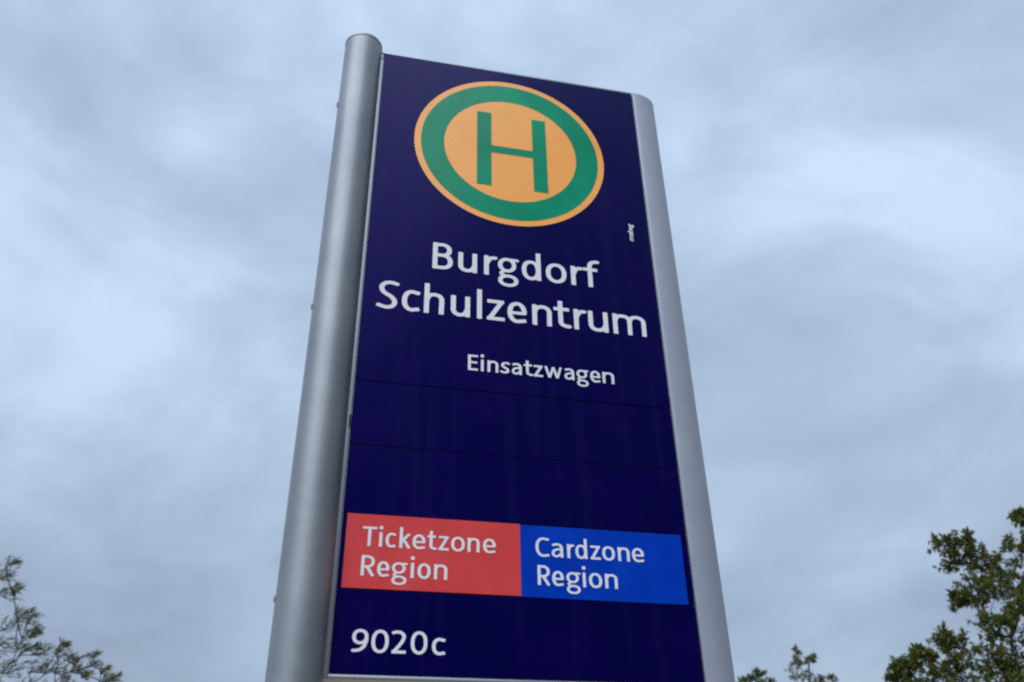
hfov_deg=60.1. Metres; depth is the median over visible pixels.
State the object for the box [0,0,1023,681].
sky
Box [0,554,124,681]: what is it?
wispy tree
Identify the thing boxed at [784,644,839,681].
slender tree
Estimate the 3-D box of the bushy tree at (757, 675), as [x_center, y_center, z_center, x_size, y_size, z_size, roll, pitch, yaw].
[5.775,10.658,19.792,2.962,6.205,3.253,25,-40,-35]
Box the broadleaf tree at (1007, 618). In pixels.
[882,504,1023,681]
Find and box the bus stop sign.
[265,32,734,681]
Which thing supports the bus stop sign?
on the pavement
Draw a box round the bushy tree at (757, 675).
[737,667,775,681]
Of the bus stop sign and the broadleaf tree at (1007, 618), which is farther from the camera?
the broadleaf tree at (1007, 618)

